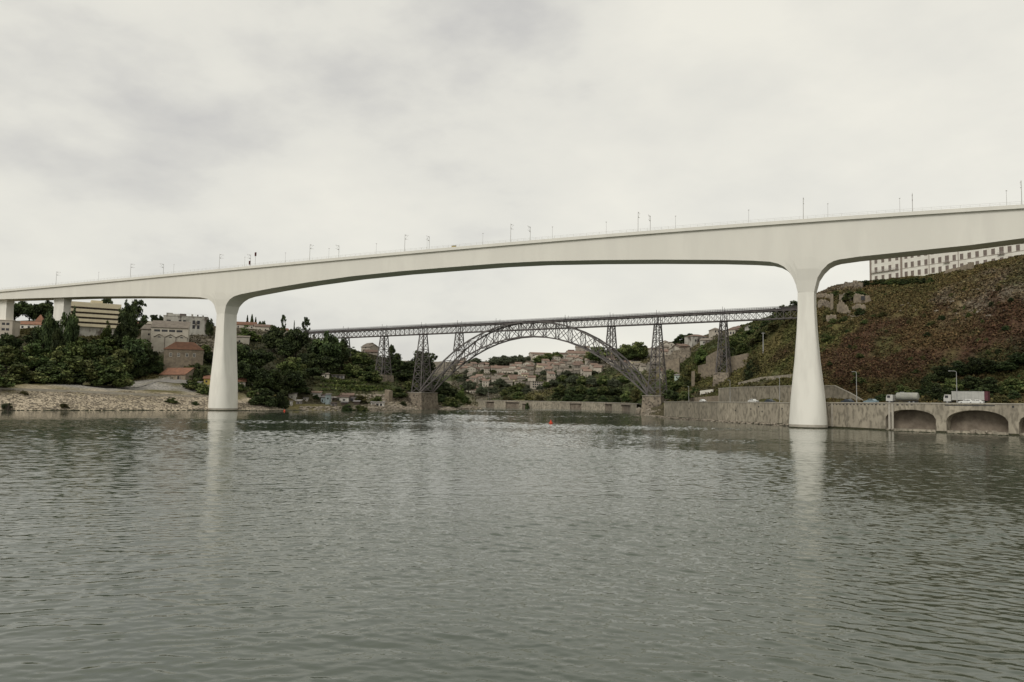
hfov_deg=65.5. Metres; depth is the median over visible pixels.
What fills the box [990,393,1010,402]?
bush
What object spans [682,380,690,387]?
tree
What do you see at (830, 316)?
ruined wall
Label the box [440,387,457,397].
tree
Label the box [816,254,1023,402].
bracken
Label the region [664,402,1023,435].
quay wall
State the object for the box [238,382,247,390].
tree
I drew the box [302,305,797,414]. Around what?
arch bridge
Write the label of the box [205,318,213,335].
tree
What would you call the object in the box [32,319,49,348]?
tree
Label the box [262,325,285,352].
tree
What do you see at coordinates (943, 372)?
tree
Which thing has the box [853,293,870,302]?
ruined wall
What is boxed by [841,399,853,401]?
car
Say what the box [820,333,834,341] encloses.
tree
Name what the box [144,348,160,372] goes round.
tree
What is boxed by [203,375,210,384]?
cottage
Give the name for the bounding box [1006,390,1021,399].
tree
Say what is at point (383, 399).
bank boulders
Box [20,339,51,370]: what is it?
tree
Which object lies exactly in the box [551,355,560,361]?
town house
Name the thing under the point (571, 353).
long roof house
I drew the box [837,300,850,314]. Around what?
ruined wall
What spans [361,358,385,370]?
tree
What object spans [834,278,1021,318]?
rock outcrop
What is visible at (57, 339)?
tree
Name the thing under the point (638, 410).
boulder
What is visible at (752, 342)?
tree
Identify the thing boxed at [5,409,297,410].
wet stones
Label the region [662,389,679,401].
tree
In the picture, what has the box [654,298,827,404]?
hillside scrub
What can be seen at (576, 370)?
town house
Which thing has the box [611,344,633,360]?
tree
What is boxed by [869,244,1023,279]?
monastery
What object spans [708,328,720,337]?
ridge house
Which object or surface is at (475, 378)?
town house
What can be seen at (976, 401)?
car
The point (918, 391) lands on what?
bush
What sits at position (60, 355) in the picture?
tree
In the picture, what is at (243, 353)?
tree
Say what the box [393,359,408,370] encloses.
tree
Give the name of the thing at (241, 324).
long roof house
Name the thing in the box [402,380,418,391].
tree
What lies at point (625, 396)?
tree
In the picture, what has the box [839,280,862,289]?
ruined wall
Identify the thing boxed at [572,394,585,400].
tree
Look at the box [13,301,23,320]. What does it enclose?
tree
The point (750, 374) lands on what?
tree
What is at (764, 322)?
tree
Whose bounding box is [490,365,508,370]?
long roof house
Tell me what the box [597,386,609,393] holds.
tree
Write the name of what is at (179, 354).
stone house
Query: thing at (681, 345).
ridge house
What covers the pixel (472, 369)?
town house
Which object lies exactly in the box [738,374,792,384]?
retaining wall
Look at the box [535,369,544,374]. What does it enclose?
town house
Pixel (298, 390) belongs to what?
tree
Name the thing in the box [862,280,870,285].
tree
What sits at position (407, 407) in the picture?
shore rocks
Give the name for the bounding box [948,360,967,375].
tree
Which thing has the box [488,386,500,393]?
tree
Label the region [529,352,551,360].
flat house
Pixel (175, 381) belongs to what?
path
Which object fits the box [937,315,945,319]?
shrub
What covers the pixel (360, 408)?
tree
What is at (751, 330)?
tree
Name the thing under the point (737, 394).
retaining wall
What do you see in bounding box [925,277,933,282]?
bush
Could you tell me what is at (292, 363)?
tree
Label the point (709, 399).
retaining wall
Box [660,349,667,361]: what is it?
town house
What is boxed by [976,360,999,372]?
tree
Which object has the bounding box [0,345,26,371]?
tree
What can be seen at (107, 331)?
tree
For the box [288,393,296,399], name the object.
shack
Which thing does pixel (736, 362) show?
retaining wall
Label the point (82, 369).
tree
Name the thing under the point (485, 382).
town house
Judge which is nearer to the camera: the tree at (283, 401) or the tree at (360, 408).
the tree at (283, 401)
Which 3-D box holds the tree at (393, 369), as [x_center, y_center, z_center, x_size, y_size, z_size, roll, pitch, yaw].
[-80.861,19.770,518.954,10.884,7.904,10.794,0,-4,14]
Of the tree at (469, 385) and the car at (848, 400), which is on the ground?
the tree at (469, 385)
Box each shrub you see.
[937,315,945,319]
[1001,325,1010,330]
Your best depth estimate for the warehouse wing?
453.81 m
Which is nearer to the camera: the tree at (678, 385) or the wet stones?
the wet stones
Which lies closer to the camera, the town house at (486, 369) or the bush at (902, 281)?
the bush at (902, 281)
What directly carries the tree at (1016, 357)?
on the ground
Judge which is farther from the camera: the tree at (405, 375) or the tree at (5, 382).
the tree at (405, 375)
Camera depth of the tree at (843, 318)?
359.05 m
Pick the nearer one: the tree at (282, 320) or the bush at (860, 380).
the bush at (860, 380)
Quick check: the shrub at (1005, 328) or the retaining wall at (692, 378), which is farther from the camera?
the retaining wall at (692, 378)
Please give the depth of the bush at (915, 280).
378.02 m
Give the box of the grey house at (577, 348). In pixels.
[575,346,589,350]
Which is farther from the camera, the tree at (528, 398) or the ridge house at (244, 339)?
the tree at (528, 398)
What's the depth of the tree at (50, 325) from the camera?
398.70 m
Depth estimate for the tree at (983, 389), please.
257.11 m
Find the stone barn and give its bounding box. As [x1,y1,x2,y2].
[159,368,195,379]
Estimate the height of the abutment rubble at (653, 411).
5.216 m
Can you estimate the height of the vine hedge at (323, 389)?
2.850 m
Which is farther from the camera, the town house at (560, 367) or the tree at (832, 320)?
the town house at (560, 367)
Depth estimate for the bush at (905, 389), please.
280.79 m
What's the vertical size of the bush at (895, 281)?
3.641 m
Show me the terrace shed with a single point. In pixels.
(340, 376)
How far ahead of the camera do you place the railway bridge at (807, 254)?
274.75 m
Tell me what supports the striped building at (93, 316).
on the ground
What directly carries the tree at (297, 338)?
on the ground
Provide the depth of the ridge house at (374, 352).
599.79 m
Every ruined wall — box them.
[816,293,829,298]
[818,299,829,307]
[826,314,835,321]
[830,293,832,309]
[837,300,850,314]
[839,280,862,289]
[839,293,851,301]
[852,304,865,309]
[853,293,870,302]
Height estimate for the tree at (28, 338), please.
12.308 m
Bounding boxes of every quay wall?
[476,400,637,412]
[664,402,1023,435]
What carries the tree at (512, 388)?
on the ground
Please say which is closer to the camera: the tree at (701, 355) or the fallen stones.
the fallen stones
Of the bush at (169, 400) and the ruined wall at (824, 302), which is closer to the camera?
the bush at (169, 400)
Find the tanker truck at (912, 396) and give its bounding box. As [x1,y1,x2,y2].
[886,392,918,402]
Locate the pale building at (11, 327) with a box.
[0,320,19,336]
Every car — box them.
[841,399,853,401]
[863,399,878,401]
[958,399,971,402]
[967,400,984,402]
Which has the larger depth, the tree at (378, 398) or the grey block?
the grey block
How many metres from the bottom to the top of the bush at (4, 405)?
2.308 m
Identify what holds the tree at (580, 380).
on the ground
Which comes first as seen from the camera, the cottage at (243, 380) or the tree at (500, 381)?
the cottage at (243, 380)
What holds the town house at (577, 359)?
on the ground
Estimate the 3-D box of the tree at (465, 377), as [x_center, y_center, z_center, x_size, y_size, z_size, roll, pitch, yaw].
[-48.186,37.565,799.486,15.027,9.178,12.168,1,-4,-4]
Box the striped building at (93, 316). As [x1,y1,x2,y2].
[71,300,120,336]
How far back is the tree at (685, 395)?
377.58 m
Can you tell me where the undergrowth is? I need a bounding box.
[0,320,478,406]
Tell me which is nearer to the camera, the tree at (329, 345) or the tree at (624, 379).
the tree at (329, 345)
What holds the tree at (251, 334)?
on the ground
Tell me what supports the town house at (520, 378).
on the ground
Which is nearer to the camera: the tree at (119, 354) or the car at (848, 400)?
the car at (848, 400)
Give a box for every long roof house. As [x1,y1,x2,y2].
[237,322,256,328]
[253,324,270,330]
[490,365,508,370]
[566,350,587,355]
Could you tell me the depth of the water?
42.09 m
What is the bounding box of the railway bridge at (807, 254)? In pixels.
[0,201,1023,428]
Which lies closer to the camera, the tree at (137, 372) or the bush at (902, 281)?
the bush at (902, 281)
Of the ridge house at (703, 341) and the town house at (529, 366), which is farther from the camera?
the town house at (529, 366)
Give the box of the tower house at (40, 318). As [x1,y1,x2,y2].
[35,315,44,321]
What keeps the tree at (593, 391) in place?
on the ground
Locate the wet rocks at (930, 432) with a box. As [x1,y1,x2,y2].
[836,428,1022,435]
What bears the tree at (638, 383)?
on the ground
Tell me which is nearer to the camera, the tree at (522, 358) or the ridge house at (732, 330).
the ridge house at (732, 330)
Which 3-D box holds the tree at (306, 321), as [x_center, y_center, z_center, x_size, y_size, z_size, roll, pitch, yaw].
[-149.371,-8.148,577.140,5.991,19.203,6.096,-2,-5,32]
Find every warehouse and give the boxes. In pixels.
[150,320,190,346]
[153,334,187,351]
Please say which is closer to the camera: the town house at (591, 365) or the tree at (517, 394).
the tree at (517, 394)
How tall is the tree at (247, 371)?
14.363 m
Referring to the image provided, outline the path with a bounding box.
[69,379,203,387]
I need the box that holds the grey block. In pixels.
[530,381,543,388]
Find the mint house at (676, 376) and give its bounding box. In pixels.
[674,374,681,380]
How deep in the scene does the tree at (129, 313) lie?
440.06 m
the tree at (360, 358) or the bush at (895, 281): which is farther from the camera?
the tree at (360, 358)
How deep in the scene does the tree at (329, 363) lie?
475.83 m
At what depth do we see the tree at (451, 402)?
493.51 m
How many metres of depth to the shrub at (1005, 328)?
294.34 m
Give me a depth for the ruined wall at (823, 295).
399.41 m
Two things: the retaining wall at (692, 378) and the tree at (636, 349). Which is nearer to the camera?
the retaining wall at (692, 378)
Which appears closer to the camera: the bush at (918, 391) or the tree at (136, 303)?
the bush at (918, 391)
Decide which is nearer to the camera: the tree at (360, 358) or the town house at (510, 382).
the tree at (360, 358)
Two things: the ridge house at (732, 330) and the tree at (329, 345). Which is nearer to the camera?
the tree at (329, 345)
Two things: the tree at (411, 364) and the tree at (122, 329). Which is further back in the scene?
the tree at (411, 364)
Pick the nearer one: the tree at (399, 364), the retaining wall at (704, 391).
the retaining wall at (704, 391)
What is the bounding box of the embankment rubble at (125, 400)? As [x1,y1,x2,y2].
[0,387,283,410]
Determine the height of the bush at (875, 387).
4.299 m
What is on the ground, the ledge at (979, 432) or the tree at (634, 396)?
the tree at (634, 396)
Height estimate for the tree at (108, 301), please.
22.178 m
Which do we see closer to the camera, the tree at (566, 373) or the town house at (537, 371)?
the tree at (566, 373)
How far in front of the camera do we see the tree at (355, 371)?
487.27 m
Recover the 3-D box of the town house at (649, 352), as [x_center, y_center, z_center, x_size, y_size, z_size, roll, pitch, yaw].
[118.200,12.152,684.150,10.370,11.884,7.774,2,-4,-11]
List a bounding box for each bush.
[1,403,12,408]
[60,402,68,407]
[164,397,178,402]
[850,376,867,383]
[867,381,882,391]
[871,279,879,284]
[874,394,886,401]
[878,279,886,284]
[881,385,896,394]
[883,279,893,284]
[891,278,899,283]
[894,385,912,394]
[898,278,908,284]
[911,277,920,282]
[913,389,923,397]
[918,278,926,283]
[921,393,931,401]
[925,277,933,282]
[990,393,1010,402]
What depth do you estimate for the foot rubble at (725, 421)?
305.67 m
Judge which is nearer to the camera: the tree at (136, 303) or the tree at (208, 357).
the tree at (208, 357)
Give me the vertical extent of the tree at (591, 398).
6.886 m
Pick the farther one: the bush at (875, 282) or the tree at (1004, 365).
the bush at (875, 282)
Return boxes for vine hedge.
[320,384,390,387]
[321,379,371,383]
[321,388,342,390]
[343,387,390,390]
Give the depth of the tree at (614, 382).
613.58 m
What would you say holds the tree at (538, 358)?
on the ground
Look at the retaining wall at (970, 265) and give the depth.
370.65 m
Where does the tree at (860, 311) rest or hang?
on the ground
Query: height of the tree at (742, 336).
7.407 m
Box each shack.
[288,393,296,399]
[310,391,322,397]
[324,393,331,403]
[336,396,349,400]
[339,393,354,396]
[353,400,360,404]
[371,401,385,405]
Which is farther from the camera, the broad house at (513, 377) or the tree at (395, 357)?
the broad house at (513, 377)
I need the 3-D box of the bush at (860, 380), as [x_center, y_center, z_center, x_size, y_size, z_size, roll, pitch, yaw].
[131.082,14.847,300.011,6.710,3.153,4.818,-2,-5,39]
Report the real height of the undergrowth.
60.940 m
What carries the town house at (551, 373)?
on the ground
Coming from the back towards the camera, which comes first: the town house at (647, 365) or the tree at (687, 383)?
the town house at (647, 365)
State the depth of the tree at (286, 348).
487.54 m
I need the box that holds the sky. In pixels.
[0,0,1023,361]
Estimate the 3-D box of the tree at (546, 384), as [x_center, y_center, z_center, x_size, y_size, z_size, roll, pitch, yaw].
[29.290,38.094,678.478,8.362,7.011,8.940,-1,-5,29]
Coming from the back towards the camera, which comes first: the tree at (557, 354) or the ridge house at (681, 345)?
the tree at (557, 354)
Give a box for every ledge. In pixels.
[887,428,935,431]
[947,430,1008,434]
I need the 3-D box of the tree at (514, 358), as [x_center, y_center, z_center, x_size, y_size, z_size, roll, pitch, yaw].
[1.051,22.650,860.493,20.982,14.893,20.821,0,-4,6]
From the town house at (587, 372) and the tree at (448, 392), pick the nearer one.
the tree at (448, 392)
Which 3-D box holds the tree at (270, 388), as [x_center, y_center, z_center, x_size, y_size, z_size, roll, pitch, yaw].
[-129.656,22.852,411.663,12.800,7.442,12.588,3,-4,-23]
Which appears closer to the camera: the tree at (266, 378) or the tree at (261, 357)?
the tree at (266, 378)
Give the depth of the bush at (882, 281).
390.73 m
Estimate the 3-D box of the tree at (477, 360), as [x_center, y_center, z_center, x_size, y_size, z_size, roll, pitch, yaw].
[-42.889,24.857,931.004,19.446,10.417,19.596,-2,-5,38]
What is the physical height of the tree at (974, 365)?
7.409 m
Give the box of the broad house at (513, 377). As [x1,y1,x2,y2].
[507,375,520,381]
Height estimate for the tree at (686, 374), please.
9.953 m
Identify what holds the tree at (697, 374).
on the ground
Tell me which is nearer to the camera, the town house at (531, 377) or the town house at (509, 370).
the town house at (531, 377)
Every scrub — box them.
[450,347,656,403]
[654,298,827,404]
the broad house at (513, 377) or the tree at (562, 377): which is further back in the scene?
the broad house at (513, 377)
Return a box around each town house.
[467,366,476,372]
[470,376,478,381]
[482,379,489,386]
[484,367,489,373]
[491,376,500,381]
[496,366,503,372]
[504,380,512,385]
[506,368,514,373]
[517,376,525,380]
[518,368,529,374]
[526,364,533,369]
[527,375,535,380]
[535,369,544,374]
[546,371,555,375]
[546,376,556,381]
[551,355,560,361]
[551,363,560,370]
[558,365,568,369]
[572,357,582,361]
[572,363,579,367]
[573,368,580,373]
[580,367,589,375]
[582,369,591,377]
[588,363,598,370]
[593,365,603,373]
[632,363,642,370]
[638,363,645,371]
[644,348,654,357]
[646,362,657,372]
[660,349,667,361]
[675,345,687,349]
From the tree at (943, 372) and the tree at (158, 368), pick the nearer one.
the tree at (943, 372)
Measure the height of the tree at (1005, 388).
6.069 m
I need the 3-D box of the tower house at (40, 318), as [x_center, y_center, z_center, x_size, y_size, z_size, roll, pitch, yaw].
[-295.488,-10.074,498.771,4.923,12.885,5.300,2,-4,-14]
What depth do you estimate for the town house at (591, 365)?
716.37 m
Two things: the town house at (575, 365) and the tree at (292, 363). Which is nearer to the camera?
the tree at (292, 363)
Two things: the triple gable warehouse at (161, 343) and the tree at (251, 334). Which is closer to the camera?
the triple gable warehouse at (161, 343)
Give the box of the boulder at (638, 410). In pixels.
[635,407,640,413]
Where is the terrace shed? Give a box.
[331,374,344,378]
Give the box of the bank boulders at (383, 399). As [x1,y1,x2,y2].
[354,394,415,408]
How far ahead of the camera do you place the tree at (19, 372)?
340.58 m
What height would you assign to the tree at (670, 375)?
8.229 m
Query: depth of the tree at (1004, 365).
270.67 m
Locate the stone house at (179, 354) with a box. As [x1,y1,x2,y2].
[163,342,204,369]
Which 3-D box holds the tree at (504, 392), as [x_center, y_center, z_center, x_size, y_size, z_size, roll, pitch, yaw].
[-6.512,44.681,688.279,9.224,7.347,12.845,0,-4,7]
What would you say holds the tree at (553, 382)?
on the ground
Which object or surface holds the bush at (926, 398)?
on the ground
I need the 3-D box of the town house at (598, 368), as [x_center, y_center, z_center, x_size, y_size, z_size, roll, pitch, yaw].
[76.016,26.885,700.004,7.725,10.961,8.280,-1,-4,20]
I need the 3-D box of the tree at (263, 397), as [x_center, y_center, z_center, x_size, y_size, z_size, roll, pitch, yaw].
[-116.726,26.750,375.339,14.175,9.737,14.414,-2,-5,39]
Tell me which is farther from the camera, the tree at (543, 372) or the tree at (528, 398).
the tree at (543, 372)
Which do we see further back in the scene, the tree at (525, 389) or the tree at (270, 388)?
the tree at (525, 389)
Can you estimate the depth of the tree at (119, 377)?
362.06 m
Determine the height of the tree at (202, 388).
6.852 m
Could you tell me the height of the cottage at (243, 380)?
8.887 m
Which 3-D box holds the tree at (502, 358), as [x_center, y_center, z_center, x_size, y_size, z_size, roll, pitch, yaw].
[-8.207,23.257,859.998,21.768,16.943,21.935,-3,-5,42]
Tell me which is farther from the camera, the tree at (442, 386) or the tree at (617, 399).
the tree at (617, 399)
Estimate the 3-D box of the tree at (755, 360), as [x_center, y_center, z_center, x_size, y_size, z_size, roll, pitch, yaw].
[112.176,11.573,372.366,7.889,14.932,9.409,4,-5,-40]
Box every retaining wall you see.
[385,390,392,401]
[662,347,690,381]
[666,358,679,380]
[689,396,717,401]
[691,371,694,386]
[698,362,717,380]
[700,389,712,394]
[706,349,722,365]
[718,385,791,401]
[727,353,748,372]
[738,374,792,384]
[824,385,862,399]
[944,262,973,272]
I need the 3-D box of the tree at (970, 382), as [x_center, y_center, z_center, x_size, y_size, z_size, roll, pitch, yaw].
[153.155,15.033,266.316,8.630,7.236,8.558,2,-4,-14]
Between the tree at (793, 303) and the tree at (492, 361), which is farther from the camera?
the tree at (492, 361)
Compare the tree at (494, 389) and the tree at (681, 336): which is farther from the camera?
the tree at (494, 389)
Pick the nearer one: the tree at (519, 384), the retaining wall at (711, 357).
the retaining wall at (711, 357)
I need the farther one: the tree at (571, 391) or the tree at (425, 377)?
the tree at (571, 391)
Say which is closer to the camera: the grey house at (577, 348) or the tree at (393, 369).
the tree at (393, 369)
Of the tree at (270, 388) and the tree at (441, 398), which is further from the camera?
the tree at (441, 398)
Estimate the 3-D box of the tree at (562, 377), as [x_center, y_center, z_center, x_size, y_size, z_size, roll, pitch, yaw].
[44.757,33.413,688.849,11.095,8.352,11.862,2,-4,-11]
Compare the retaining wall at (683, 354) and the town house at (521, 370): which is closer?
the retaining wall at (683, 354)
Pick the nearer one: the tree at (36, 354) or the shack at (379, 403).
the tree at (36, 354)
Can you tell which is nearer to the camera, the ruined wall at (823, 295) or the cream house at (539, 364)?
the ruined wall at (823, 295)
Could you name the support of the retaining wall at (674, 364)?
on the ground
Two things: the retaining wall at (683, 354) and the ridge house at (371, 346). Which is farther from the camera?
the ridge house at (371, 346)
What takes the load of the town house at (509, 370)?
on the ground
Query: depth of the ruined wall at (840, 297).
387.12 m
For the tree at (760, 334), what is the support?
on the ground
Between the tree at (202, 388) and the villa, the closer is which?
the tree at (202, 388)
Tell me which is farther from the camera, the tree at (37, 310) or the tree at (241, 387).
the tree at (37, 310)
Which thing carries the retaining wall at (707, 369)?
on the ground
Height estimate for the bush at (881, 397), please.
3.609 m
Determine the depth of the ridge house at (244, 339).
507.24 m
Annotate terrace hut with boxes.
[321,373,329,378]
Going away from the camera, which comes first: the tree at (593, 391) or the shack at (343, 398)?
the shack at (343, 398)
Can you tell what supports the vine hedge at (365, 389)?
on the ground
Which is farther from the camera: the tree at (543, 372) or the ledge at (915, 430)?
the tree at (543, 372)
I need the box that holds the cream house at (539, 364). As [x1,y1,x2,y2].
[536,363,544,368]
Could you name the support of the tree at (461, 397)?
on the ground
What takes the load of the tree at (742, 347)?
on the ground
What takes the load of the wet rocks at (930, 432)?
on the ground
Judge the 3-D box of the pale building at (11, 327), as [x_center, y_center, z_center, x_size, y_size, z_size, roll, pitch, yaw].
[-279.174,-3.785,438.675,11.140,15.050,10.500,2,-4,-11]
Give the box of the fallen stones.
[970,429,996,433]
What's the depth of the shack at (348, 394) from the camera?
443.13 m
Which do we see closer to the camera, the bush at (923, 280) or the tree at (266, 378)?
the bush at (923, 280)
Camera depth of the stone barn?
401.82 m
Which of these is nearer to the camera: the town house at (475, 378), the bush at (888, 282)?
the bush at (888, 282)
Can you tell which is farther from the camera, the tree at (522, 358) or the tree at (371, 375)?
the tree at (522, 358)
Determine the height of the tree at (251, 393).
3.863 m
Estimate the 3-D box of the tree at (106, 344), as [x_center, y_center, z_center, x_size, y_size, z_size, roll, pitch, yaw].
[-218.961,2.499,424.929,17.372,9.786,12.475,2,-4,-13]
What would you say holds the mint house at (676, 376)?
on the ground
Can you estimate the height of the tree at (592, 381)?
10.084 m
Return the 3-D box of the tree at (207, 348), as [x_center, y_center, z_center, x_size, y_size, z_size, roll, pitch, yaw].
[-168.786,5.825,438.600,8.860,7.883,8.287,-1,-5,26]
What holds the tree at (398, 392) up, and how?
on the ground
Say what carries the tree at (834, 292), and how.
on the ground
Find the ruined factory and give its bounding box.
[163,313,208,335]
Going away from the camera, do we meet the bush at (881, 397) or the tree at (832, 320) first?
the bush at (881, 397)
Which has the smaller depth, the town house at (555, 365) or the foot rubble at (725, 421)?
the foot rubble at (725, 421)
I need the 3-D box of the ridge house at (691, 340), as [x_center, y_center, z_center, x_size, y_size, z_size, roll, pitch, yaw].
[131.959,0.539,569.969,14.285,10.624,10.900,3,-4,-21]
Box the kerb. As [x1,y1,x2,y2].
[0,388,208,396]
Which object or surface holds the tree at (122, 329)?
on the ground
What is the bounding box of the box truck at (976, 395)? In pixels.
[943,391,989,402]
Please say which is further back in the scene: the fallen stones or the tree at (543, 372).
the tree at (543, 372)
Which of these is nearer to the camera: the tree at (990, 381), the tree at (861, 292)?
the tree at (990, 381)
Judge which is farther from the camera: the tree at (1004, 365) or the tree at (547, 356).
the tree at (547, 356)
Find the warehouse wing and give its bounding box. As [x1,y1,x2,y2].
[141,325,150,342]
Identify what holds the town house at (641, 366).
on the ground
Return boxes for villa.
[20,321,41,327]
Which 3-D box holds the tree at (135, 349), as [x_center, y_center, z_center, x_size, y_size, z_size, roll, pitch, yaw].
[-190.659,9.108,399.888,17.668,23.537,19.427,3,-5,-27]
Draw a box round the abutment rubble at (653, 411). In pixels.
[645,409,660,415]
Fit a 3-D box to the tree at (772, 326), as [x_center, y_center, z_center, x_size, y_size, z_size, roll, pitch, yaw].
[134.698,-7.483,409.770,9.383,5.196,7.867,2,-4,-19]
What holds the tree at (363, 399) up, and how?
on the ground
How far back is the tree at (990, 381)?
260.26 m
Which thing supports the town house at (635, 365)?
on the ground
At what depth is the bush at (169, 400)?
353.97 m
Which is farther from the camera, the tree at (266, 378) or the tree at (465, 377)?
the tree at (465, 377)
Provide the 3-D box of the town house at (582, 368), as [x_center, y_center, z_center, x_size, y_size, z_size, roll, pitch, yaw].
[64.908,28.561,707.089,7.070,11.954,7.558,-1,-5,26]
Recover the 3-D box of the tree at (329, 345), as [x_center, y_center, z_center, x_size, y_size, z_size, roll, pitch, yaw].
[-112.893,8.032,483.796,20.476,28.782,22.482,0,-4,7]
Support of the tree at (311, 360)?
on the ground
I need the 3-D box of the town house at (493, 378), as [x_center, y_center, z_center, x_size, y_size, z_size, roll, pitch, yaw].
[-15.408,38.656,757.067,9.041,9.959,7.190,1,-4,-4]
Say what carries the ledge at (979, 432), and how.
attached to the quay wall at (997, 417)
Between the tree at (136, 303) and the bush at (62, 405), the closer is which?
the bush at (62, 405)
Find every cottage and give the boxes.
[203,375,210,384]
[238,377,246,384]
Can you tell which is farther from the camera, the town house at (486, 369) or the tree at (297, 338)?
the town house at (486, 369)
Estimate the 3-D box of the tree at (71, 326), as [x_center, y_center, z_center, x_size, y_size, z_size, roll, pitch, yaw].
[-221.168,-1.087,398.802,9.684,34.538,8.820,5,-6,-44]
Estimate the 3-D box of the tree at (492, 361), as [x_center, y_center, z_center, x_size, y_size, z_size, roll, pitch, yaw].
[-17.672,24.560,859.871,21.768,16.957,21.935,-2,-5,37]
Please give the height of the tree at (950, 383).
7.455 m
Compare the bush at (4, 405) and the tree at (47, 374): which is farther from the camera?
the tree at (47, 374)
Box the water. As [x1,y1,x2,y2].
[0,407,1023,681]
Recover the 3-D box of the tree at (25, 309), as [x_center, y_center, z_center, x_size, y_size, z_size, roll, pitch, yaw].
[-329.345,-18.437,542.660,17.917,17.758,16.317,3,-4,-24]
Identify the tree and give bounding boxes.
[0,332,23,349]
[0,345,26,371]
[0,365,15,387]
[2,362,37,384]
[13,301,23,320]
[14,301,39,320]
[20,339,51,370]
[22,330,33,343]
[29,360,67,383]
[30,300,53,318]
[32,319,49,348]
[40,308,59,347]
[45,341,80,372]
[50,325,68,351]
[59,305,80,346]
[60,356,97,385]
[71,337,94,354]
[76,338,107,366]
[87,356,134,387]
[89,337,118,353]
[99,348,134,372]
[100,320,112,339]
[101,299,112,303]
[104,335,123,349]
[113,320,139,346]
[118,299,138,327]
[120,335,151,373]
[129,299,146,328]
[130,362,148,377]
[140,314,148,327]
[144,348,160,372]
[145,360,164,373]
[150,314,158,320]
[180,375,201,389]
[192,362,200,379]
[195,382,209,394]
[199,367,209,380]
[201,345,211,352]
[203,351,212,362]
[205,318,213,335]
[237,325,261,340]
[237,344,253,368]
[237,361,258,385]
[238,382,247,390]
[246,390,255,396]
[248,348,276,369]
[248,379,272,390]
[249,388,278,406]
[250,335,261,341]
[253,368,283,390]
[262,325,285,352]
[272,381,294,394]
[275,339,294,357]
[275,390,289,408]
[276,356,306,375]
[280,315,286,328]
[281,369,308,387]
[283,327,311,357]
[292,384,311,393]
[297,352,320,368]
[301,317,310,335]
[304,343,315,353]
[304,367,325,378]
[310,331,344,372]
[316,355,342,372]
[338,357,353,368]
[339,338,350,372]
[339,363,362,376]
[341,404,353,410]
[349,347,359,354]
[349,353,370,364]
[353,404,369,410]
[354,393,367,403]
[358,367,383,380]
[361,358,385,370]
[368,396,381,403]
[382,366,396,374]
[386,352,402,367]
[388,344,395,353]
[392,369,414,381]
[392,386,408,397]
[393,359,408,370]
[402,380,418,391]
[406,350,437,376]
[414,371,435,391]
[434,380,450,393]
[437,394,446,401]
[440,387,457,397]
[442,396,462,407]
[454,385,467,403]
[457,374,468,381]
[460,380,476,393]
[468,358,482,362]
[475,386,488,394]
[487,356,500,365]
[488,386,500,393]
[493,378,505,387]
[495,355,510,365]
[500,389,509,395]
[504,355,520,364]
[507,385,517,392]
[510,391,524,399]
[515,382,525,387]
[517,354,525,362]
[521,386,531,393]
[524,394,533,400]
[532,355,543,362]
[535,395,545,400]
[539,370,546,374]
[542,353,553,360]
[542,382,551,387]
[548,379,559,385]
[551,392,560,399]
[552,352,563,358]
[553,384,565,394]
[557,375,567,381]
[562,394,571,400]
[563,370,571,375]
[564,386,576,396]
[565,374,578,384]
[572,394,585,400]
[576,376,586,384]
[576,384,588,393]
[585,346,610,363]
[585,395,596,401]
[586,377,598,386]
[586,387,599,396]
[596,375,609,384]
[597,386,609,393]
[598,395,608,401]
[607,378,621,386]
[608,388,621,394]
[610,395,621,402]
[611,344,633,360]
[617,376,629,382]
[620,391,631,402]
[623,341,648,360]
[629,386,640,401]
[634,381,645,390]
[661,380,675,393]
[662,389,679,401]
[664,369,676,379]
[672,338,683,343]
[672,382,683,388]
[677,333,692,338]
[678,391,692,401]
[679,365,695,379]
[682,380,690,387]
[689,387,699,393]
[693,345,707,363]
[695,371,703,380]
[722,345,734,358]
[727,337,742,346]
[733,330,747,339]
[735,343,748,353]
[741,350,761,380]
[743,324,758,334]
[744,360,757,379]
[747,336,759,345]
[754,331,766,341]
[759,320,768,326]
[765,321,777,330]
[788,300,797,307]
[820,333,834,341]
[822,307,830,321]
[828,318,837,323]
[831,290,839,295]
[838,316,848,321]
[842,291,853,300]
[852,289,867,296]
[854,308,865,315]
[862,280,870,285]
[919,373,941,394]
[926,383,945,400]
[931,365,955,382]
[937,388,953,400]
[940,378,965,392]
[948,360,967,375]
[960,375,985,389]
[962,357,988,374]
[969,388,992,396]
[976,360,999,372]
[978,376,1001,393]
[992,361,1018,372]
[997,377,1021,394]
[1006,352,1023,365]
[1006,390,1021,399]
[1008,375,1023,392]
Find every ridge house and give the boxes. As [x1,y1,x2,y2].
[237,335,249,344]
[361,344,379,351]
[362,349,377,354]
[672,344,689,350]
[684,334,707,346]
[700,338,714,345]
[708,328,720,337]
[726,327,739,336]
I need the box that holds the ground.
[0,257,1023,415]
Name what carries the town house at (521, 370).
on the ground
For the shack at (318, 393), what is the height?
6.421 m
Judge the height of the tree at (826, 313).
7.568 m
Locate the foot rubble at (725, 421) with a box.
[647,414,788,425]
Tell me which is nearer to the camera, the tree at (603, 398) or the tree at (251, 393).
the tree at (251, 393)
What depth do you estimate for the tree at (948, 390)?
261.62 m
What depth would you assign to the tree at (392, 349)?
559.80 m
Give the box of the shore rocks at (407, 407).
[298,403,481,410]
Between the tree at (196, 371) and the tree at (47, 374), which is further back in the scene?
the tree at (196, 371)

